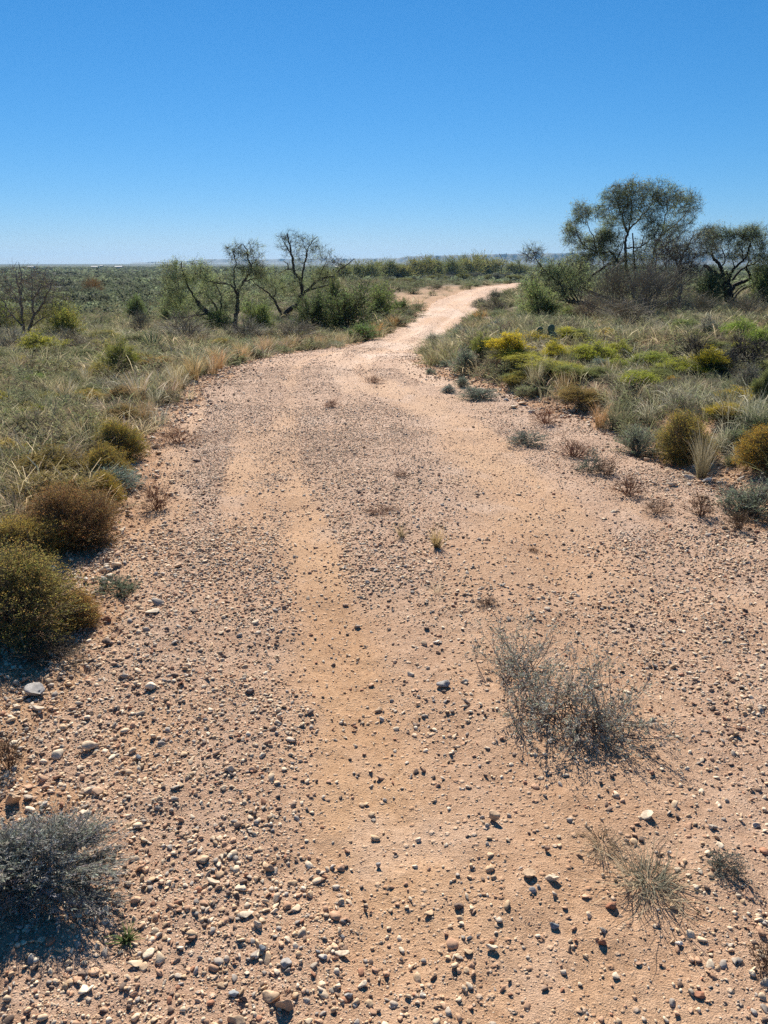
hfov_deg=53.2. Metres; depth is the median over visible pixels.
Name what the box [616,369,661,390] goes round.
dome bush
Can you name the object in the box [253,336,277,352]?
grass tuft
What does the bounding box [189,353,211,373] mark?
grass tuft
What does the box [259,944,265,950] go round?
rock
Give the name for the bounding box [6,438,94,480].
dome bush
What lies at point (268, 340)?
grass tuft
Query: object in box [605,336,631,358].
dome bush
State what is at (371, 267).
green bush
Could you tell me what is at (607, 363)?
grass tuft
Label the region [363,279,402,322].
green bush
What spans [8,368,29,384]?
grass tuft
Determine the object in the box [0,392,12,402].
dome bush
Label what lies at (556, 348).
dome bush
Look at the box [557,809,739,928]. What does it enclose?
dry grass tuft
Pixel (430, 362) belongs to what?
grass tuft
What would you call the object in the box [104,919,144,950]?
grass sprig
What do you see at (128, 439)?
dome bush
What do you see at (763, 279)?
green bush
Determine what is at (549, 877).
rock
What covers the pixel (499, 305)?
twiggy bush
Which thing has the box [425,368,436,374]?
bush
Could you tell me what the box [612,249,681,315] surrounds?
twiggy bush
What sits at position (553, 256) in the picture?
mesa hills
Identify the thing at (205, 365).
grass tuft
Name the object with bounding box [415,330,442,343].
bush
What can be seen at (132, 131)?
sky
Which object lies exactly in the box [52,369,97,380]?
dome bush
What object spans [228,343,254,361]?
grass tuft
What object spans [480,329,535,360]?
dome bush
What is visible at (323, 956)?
rock
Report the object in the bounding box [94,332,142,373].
dome bush
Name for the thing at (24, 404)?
dome bush
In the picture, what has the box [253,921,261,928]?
rock
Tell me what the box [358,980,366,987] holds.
rock
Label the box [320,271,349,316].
green bush
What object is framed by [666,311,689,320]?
grass tuft
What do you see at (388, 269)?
green bush
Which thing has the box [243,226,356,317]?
mesquite tree
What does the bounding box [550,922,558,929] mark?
rock
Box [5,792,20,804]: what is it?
rock
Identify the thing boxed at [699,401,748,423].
dome bush
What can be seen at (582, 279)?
green bush
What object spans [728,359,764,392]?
bush
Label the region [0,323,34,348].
twiggy bush
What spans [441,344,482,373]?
bush
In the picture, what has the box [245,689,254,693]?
rock
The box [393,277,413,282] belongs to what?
bush
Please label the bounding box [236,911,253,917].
rock
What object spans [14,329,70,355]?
dome bush
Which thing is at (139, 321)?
twiggy bush
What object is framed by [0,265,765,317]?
plain scrub
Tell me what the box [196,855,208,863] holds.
rock
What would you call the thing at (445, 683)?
rock
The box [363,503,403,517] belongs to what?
weed
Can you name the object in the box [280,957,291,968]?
rock
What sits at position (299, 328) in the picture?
twiggy bush
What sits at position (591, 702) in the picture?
sprawling shrub
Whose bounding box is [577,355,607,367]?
grass tuft
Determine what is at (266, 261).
hills
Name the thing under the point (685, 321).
dome bush
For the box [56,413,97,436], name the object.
grass tuft
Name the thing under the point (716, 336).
grass tuft
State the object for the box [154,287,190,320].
green bush
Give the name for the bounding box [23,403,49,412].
dome bush
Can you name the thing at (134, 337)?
dome bush
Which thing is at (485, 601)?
weed
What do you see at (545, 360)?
dome bush
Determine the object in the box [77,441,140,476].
dome bush
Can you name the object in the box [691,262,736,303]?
green bush
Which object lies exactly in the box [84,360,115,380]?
dome bush
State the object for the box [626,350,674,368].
dome bush
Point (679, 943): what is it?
rock
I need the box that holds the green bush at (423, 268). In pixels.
[401,251,439,277]
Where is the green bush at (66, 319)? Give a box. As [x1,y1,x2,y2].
[40,303,90,337]
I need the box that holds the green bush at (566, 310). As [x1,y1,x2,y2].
[559,305,578,317]
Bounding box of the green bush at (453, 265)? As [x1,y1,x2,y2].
[440,253,471,274]
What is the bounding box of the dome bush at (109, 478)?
[83,467,127,505]
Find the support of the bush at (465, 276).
on the ground at (152, 458)
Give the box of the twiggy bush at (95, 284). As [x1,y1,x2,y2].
[80,274,106,290]
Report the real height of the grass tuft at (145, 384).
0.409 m
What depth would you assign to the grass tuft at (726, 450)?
6.19 m
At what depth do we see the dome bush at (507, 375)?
10.26 m
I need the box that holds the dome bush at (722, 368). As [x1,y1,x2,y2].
[703,362,737,373]
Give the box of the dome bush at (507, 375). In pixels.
[498,369,530,381]
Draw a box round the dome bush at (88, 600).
[55,587,109,632]
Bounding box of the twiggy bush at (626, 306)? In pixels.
[584,294,664,325]
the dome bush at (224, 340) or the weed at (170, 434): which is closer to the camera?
the weed at (170, 434)
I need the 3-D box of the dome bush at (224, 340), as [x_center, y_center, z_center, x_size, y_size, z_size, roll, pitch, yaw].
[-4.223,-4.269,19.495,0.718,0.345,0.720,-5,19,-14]
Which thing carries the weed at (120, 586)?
on the ground at (152, 458)
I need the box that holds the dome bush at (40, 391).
[19,388,48,403]
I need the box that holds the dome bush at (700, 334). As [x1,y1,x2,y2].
[686,329,714,338]
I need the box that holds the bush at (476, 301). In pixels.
[469,296,486,306]
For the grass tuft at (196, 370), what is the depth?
10.99 m
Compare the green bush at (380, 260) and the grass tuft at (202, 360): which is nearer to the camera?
the grass tuft at (202, 360)
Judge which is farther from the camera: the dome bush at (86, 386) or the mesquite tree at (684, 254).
the mesquite tree at (684, 254)
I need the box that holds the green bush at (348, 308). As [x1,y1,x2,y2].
[315,269,386,328]
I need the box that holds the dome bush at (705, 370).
[683,364,719,376]
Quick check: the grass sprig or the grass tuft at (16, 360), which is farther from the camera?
the grass tuft at (16, 360)
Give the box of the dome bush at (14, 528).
[0,513,74,565]
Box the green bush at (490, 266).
[470,250,510,274]
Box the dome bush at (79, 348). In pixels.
[65,343,98,355]
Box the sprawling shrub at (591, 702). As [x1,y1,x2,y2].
[464,606,701,762]
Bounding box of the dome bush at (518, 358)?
[501,353,544,364]
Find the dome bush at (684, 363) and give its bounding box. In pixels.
[649,355,699,375]
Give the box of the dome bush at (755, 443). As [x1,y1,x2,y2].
[729,421,767,470]
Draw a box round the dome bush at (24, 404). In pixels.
[12,401,33,408]
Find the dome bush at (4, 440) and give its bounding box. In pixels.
[0,438,29,453]
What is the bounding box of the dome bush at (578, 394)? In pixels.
[546,381,611,409]
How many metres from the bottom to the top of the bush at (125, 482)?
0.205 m
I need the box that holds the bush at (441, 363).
[438,359,449,367]
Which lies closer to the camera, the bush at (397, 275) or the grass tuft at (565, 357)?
the grass tuft at (565, 357)
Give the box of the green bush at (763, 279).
[743,250,767,302]
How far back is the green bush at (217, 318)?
27.87 m
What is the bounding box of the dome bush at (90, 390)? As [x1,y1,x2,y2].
[75,388,102,395]
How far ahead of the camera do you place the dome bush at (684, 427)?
6.41 m
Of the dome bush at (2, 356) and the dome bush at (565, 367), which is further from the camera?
the dome bush at (2, 356)
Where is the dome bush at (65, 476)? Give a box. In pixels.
[2,465,128,507]
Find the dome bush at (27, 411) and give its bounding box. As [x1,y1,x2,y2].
[2,406,33,416]
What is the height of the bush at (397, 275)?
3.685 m
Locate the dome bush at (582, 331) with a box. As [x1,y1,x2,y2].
[563,327,597,342]
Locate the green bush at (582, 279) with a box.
[564,258,593,296]
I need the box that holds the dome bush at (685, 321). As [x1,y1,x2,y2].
[668,318,705,328]
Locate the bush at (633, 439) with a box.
[605,421,663,458]
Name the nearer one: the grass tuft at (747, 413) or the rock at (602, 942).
the rock at (602, 942)
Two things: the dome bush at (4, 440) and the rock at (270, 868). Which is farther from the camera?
the dome bush at (4, 440)
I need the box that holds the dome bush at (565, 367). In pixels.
[552,362,583,380]
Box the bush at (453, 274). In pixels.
[446,270,456,276]
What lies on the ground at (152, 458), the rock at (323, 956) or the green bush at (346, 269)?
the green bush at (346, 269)
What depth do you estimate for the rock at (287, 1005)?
1.72 m
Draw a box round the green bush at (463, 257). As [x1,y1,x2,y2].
[456,251,468,262]
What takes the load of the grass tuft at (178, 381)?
on the ground at (152, 458)
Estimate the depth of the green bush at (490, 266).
471.51 m
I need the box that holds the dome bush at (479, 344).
[467,328,495,358]
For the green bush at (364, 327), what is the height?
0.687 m
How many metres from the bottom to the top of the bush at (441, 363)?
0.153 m
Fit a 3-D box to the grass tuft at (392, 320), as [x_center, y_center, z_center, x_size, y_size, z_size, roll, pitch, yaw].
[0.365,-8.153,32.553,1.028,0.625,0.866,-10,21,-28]
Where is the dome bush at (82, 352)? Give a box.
[66,346,93,359]
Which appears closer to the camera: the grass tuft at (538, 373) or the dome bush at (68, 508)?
the dome bush at (68, 508)
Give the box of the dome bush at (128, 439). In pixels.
[84,415,154,463]
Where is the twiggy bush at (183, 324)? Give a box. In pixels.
[144,310,216,338]
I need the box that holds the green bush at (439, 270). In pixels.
[421,255,445,275]
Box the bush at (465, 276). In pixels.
[456,272,471,278]
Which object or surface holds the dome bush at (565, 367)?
on the ground at (152, 458)
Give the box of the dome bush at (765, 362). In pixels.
[737,358,767,372]
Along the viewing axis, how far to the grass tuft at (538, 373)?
9.76 m
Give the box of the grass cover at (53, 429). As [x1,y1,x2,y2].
[0,275,767,525]
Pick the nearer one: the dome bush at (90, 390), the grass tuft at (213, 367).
the dome bush at (90, 390)
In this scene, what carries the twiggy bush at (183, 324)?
on the ground at (152, 458)
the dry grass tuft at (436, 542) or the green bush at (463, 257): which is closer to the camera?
the dry grass tuft at (436, 542)
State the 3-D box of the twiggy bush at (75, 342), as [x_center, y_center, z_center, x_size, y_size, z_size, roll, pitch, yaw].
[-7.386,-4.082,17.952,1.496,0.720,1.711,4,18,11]
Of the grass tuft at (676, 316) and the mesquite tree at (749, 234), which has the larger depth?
the mesquite tree at (749, 234)
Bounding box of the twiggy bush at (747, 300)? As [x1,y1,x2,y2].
[716,289,767,316]
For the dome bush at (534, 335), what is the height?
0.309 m
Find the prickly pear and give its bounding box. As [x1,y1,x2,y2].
[537,324,556,336]
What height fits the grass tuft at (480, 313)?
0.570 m
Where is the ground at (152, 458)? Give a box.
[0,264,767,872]
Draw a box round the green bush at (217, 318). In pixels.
[196,305,238,329]
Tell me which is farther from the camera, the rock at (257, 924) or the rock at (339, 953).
the rock at (257, 924)
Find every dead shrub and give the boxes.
[669,323,722,360]
[714,325,767,373]
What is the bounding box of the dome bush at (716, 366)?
[708,357,732,369]
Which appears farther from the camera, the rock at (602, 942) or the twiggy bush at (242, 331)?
the twiggy bush at (242, 331)
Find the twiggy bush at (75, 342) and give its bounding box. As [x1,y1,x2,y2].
[42,324,89,347]
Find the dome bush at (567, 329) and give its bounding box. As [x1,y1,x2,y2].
[554,325,592,343]
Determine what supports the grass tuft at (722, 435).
on the ground at (152, 458)
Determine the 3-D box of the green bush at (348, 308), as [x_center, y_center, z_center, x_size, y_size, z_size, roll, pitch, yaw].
[-1.279,-8.354,30.360,3.417,2.607,3.775,-5,19,-16]
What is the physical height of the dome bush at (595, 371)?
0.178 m
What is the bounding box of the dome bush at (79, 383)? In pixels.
[59,375,89,389]
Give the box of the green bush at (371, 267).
[362,257,386,278]
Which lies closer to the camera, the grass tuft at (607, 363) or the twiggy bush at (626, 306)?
the grass tuft at (607, 363)
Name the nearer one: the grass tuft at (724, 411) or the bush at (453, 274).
the grass tuft at (724, 411)
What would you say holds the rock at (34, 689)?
on the ground at (152, 458)
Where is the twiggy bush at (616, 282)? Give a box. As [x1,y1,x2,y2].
[577,250,640,316]
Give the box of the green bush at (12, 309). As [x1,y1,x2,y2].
[0,292,21,327]
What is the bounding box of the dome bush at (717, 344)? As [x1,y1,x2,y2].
[701,337,733,351]
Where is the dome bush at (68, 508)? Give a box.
[8,476,130,556]
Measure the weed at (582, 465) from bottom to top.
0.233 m
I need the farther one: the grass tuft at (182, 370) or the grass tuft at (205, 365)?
the grass tuft at (205, 365)
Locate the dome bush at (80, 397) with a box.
[67,393,91,402]
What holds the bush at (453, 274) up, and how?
on the ground at (152, 458)
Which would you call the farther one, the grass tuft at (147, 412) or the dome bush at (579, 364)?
the dome bush at (579, 364)
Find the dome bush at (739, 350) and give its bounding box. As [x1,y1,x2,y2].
[721,342,767,357]
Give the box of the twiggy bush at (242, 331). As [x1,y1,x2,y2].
[218,313,286,337]
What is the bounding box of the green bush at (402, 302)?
[391,297,415,309]
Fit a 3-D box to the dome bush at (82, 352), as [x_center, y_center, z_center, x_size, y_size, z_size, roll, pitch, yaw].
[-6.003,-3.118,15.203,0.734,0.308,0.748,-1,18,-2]
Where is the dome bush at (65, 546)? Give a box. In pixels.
[21,521,79,555]
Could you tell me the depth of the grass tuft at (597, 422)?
7.82 m
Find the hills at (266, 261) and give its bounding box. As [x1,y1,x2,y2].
[131,258,397,263]
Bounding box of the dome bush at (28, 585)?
[0,527,102,656]
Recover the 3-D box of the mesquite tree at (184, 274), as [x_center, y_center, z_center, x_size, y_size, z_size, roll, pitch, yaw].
[-6.187,-8.232,27.787,4.405,3.720,2.052,0,18,0]
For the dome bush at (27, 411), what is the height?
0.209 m
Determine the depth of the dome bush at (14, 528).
4.20 m
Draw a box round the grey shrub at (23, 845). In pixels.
[0,793,151,934]
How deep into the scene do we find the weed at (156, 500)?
5.25 m
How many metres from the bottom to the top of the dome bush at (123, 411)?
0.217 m
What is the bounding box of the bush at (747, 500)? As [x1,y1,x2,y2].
[705,472,767,521]
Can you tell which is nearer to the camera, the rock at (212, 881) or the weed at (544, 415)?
the rock at (212, 881)
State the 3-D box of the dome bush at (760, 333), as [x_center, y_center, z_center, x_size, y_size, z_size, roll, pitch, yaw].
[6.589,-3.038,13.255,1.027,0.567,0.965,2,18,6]
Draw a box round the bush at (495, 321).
[483,317,506,327]
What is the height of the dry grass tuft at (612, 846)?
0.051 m
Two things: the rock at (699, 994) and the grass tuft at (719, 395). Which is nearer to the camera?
the rock at (699, 994)
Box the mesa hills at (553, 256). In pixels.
[337,253,767,263]
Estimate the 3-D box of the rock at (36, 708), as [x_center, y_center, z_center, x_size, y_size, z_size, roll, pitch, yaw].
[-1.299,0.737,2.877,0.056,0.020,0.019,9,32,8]
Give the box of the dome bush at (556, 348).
[542,337,577,360]
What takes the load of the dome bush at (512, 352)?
on the ground at (152, 458)
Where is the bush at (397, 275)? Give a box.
[392,272,404,278]
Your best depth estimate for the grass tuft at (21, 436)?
6.72 m
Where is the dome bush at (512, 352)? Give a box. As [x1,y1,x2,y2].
[488,348,544,361]
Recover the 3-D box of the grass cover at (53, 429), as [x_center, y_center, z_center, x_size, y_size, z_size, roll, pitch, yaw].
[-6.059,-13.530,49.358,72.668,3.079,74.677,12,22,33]
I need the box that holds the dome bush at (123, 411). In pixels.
[96,403,144,424]
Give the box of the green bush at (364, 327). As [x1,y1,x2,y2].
[343,320,387,339]
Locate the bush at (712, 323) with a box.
[688,313,724,333]
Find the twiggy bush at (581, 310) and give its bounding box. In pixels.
[563,290,612,319]
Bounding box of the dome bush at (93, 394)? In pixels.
[72,387,104,404]
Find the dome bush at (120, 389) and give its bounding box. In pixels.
[101,385,146,403]
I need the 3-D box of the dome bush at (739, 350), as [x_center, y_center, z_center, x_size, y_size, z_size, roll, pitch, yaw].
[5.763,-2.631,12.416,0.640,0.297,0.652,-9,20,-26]
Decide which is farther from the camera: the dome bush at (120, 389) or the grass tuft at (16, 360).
the grass tuft at (16, 360)
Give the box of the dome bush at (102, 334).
[93,331,117,339]
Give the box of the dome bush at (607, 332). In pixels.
[595,328,614,338]
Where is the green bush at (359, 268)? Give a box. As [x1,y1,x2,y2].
[347,259,375,277]
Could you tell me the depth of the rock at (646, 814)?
2.29 m
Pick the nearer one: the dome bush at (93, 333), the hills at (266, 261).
the dome bush at (93, 333)
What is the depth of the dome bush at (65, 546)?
4.33 m
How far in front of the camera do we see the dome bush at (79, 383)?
10.28 m
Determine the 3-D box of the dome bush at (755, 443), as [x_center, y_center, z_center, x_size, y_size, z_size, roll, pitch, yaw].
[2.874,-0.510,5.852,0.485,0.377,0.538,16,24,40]
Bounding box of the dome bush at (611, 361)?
[596,357,628,370]
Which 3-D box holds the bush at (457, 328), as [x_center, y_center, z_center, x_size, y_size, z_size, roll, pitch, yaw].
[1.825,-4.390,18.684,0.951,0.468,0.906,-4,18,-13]
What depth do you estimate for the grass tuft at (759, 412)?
6.39 m
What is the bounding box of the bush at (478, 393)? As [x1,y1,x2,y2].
[455,386,502,401]
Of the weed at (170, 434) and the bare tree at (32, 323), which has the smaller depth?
the weed at (170, 434)
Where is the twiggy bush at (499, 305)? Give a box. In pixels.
[480,293,507,310]
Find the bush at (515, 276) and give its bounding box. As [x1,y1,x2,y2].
[505,274,524,280]
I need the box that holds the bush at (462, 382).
[452,375,471,387]
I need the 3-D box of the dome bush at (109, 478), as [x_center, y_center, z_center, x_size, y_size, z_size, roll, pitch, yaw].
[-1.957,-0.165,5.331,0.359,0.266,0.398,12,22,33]
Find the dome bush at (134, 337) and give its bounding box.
[121,333,150,343]
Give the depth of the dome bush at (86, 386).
9.84 m
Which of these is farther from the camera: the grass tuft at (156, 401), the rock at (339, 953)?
the grass tuft at (156, 401)
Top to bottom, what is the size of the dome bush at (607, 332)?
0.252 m
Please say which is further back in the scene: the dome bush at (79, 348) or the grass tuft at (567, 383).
the dome bush at (79, 348)
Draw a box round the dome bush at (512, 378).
[499,369,532,387]
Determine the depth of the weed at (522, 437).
7.06 m
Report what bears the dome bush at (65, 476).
on the ground at (152, 458)
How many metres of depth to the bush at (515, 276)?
334.04 m
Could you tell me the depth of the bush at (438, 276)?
310.03 m
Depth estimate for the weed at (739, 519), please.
4.79 m
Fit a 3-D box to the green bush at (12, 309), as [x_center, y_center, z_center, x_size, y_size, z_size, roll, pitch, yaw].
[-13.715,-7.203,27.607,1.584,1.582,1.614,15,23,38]
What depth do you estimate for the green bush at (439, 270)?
400.40 m
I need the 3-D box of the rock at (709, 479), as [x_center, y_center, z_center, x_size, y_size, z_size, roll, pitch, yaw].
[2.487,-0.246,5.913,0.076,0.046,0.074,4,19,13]
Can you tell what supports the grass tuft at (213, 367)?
on the ground at (152, 458)
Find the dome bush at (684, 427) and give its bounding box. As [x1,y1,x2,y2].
[648,408,718,466]
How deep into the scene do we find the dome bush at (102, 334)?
21.62 m
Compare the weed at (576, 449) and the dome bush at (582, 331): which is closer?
the weed at (576, 449)
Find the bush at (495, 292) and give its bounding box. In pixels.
[485,287,504,300]
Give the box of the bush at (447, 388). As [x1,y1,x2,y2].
[440,384,456,392]
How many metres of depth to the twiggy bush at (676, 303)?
23.55 m
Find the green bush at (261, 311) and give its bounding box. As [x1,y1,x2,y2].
[239,296,280,329]
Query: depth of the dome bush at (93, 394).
9.34 m
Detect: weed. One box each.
[0,730,27,769]
[1,630,104,681]
[89,572,142,599]
[130,476,178,512]
[145,425,209,443]
[323,399,337,407]
[363,375,385,382]
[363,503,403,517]
[392,468,407,477]
[475,595,499,608]
[500,428,552,446]
[522,406,571,424]
[552,432,597,458]
[568,443,603,472]
[592,450,619,475]
[610,472,652,497]
[637,496,673,517]
[679,489,717,516]
[705,842,752,890]
[715,508,765,532]
[739,930,767,981]
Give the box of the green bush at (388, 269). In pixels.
[379,257,407,277]
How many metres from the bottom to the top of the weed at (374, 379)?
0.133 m
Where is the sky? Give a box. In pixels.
[0,0,767,263]
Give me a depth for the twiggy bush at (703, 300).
22.07 m
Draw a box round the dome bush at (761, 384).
[749,366,767,402]
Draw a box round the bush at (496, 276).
[488,272,504,278]
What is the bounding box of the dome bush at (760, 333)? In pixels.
[741,325,767,345]
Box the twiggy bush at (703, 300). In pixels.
[675,287,725,314]
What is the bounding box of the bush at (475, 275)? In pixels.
[471,272,484,277]
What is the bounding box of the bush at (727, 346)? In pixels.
[718,341,740,371]
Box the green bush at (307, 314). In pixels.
[283,282,336,329]
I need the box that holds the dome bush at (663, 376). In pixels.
[624,368,684,383]
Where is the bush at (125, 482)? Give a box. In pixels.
[82,461,156,488]
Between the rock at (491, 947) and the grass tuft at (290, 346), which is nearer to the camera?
the rock at (491, 947)
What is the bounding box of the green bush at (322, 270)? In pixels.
[308,262,339,279]
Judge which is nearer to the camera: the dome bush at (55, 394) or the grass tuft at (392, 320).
the dome bush at (55, 394)
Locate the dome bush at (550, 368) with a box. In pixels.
[517,361,556,375]
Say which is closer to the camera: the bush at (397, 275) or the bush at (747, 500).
the bush at (747, 500)
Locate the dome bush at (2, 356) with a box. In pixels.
[0,351,13,363]
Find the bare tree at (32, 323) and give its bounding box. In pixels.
[0,260,77,332]
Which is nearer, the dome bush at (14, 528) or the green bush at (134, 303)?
the dome bush at (14, 528)
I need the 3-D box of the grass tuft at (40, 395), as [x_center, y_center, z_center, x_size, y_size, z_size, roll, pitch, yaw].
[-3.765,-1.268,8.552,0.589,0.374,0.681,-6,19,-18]
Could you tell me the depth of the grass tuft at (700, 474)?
5.97 m
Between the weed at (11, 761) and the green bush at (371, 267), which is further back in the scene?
the green bush at (371, 267)
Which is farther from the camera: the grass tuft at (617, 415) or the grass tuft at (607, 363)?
the grass tuft at (607, 363)
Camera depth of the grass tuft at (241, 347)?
14.65 m
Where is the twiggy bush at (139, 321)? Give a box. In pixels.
[122,306,155,331]
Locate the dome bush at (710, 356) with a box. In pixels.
[685,344,735,372]
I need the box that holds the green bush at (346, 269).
[331,261,361,276]
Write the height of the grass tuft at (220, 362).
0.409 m
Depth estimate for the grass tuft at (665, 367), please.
10.58 m
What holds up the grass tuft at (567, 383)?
on the ground at (152, 458)
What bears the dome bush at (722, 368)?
on the ground at (152, 458)
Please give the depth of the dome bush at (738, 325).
14.10 m
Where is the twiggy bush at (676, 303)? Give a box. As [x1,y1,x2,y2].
[646,254,703,311]
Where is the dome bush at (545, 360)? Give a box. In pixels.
[515,357,568,373]
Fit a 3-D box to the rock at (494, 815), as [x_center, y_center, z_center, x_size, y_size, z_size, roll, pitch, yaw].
[0.333,0.917,2.306,0.036,0.031,0.018,10,21,28]
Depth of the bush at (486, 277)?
328.15 m
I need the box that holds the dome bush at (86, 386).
[70,382,107,393]
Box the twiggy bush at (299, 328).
[266,312,325,337]
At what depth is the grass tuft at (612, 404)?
8.32 m
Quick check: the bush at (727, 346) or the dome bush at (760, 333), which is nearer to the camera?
the bush at (727, 346)
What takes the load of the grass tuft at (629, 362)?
on the ground at (152, 458)
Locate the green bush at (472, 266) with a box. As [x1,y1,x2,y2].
[455,253,488,273]
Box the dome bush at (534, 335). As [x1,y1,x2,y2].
[521,329,551,343]
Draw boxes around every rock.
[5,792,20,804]
[13,704,20,709]
[24,682,44,695]
[32,705,44,710]
[80,810,91,815]
[102,616,110,621]
[145,608,159,612]
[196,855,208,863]
[207,877,219,884]
[224,766,233,771]
[227,1015,245,1023]
[228,990,238,996]
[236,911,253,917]
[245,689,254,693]
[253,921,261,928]
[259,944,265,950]
[262,990,279,1002]
[265,865,274,871]
[275,999,293,1011]
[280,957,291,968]
[318,954,326,958]
[334,950,348,956]
[344,993,352,998]
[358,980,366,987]
[420,640,426,645]
[436,680,449,686]
[486,944,497,949]
[489,810,500,820]
[522,868,535,877]
[529,887,535,893]
[545,874,559,880]
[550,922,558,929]
[598,940,606,944]
[605,901,616,909]
[641,810,652,819]
[675,941,682,945]
[683,474,695,479]
[694,991,704,998]
[702,477,711,482]
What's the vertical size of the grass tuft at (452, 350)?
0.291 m
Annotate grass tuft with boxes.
[1,356,27,364]
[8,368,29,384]
[9,425,44,445]
[18,383,63,406]
[43,373,89,394]
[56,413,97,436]
[60,415,108,443]
[72,365,102,381]
[97,371,142,389]
[112,367,167,400]
[132,381,171,405]
[133,395,158,424]
[134,400,178,425]
[155,376,183,397]
[163,364,188,393]
[170,364,189,375]
[179,351,205,380]
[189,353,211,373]
[195,360,212,374]
[199,353,225,374]
[201,344,222,354]
[208,346,229,368]
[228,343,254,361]
[231,342,249,354]
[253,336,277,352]
[254,342,265,350]
[258,335,273,345]
[284,335,299,348]
[365,322,384,334]
[385,313,400,325]
[391,522,409,539]
[408,573,451,592]
[422,347,440,364]
[427,525,452,547]
[442,345,460,355]
[472,308,488,316]
[519,355,547,389]
[548,369,580,397]
[551,348,580,363]
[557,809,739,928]
[572,815,633,860]
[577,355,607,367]
[581,327,606,342]
[584,399,620,427]
[591,395,642,429]
[592,355,625,370]
[596,379,635,410]
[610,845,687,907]
[619,348,648,368]
[623,388,666,422]
[653,360,679,373]
[653,385,692,410]
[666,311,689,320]
[680,422,730,477]
[702,328,730,341]
[703,389,750,425]
[704,378,748,401]
[704,384,751,402]
[709,410,741,452]
[714,389,750,406]
[714,437,741,460]
[716,382,767,429]
[730,392,767,428]
[739,375,758,392]
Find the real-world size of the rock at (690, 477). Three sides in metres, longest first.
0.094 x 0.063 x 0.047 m
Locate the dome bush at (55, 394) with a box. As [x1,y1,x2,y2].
[30,390,65,404]
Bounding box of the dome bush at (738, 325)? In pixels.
[705,315,759,337]
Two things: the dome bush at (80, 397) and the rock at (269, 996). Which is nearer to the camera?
the rock at (269, 996)
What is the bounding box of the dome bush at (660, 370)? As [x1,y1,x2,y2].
[650,368,671,377]
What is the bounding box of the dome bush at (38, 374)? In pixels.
[19,371,51,382]
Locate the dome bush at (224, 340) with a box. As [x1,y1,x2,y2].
[211,337,230,344]
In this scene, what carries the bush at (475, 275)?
on the ground at (152, 458)
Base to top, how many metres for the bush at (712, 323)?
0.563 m
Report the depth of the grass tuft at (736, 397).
7.76 m
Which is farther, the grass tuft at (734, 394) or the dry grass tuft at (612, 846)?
the grass tuft at (734, 394)
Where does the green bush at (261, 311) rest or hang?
on the ground at (152, 458)
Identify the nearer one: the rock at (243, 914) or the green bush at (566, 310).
the rock at (243, 914)
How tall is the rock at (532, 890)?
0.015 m
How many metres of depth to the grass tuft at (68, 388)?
9.58 m
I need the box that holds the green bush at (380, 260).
[364,257,388,269]
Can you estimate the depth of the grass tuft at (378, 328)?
28.39 m
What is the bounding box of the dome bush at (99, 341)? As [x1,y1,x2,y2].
[83,339,118,346]
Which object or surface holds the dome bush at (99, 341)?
on the ground at (152, 458)
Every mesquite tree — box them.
[153,231,272,329]
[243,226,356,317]
[514,240,596,311]
[556,172,707,301]
[648,219,724,306]
[694,217,767,302]
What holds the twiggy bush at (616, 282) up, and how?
on the ground at (152, 458)
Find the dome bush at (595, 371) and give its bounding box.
[580,365,619,379]
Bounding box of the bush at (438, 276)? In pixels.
[425,274,449,278]
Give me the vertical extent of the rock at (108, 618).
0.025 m
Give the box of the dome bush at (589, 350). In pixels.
[562,336,620,363]
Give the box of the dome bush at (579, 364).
[556,363,584,369]
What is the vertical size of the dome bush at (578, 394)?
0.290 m
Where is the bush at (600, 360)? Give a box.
[589,357,610,366]
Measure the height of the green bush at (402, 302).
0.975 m
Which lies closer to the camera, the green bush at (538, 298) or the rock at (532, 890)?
the rock at (532, 890)
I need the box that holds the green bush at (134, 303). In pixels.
[115,289,150,318]
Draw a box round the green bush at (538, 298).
[514,266,571,316]
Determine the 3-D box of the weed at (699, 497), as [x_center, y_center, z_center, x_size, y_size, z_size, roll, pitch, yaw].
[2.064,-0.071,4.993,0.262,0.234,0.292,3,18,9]
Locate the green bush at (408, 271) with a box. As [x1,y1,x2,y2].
[392,261,424,276]
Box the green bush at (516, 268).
[500,256,534,273]
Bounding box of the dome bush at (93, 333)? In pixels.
[81,329,122,340]
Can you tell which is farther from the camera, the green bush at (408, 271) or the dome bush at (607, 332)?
the green bush at (408, 271)
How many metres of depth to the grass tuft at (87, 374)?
11.08 m
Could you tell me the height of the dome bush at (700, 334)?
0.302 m
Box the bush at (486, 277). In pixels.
[479,273,492,279]
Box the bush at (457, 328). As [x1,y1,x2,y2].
[444,323,467,335]

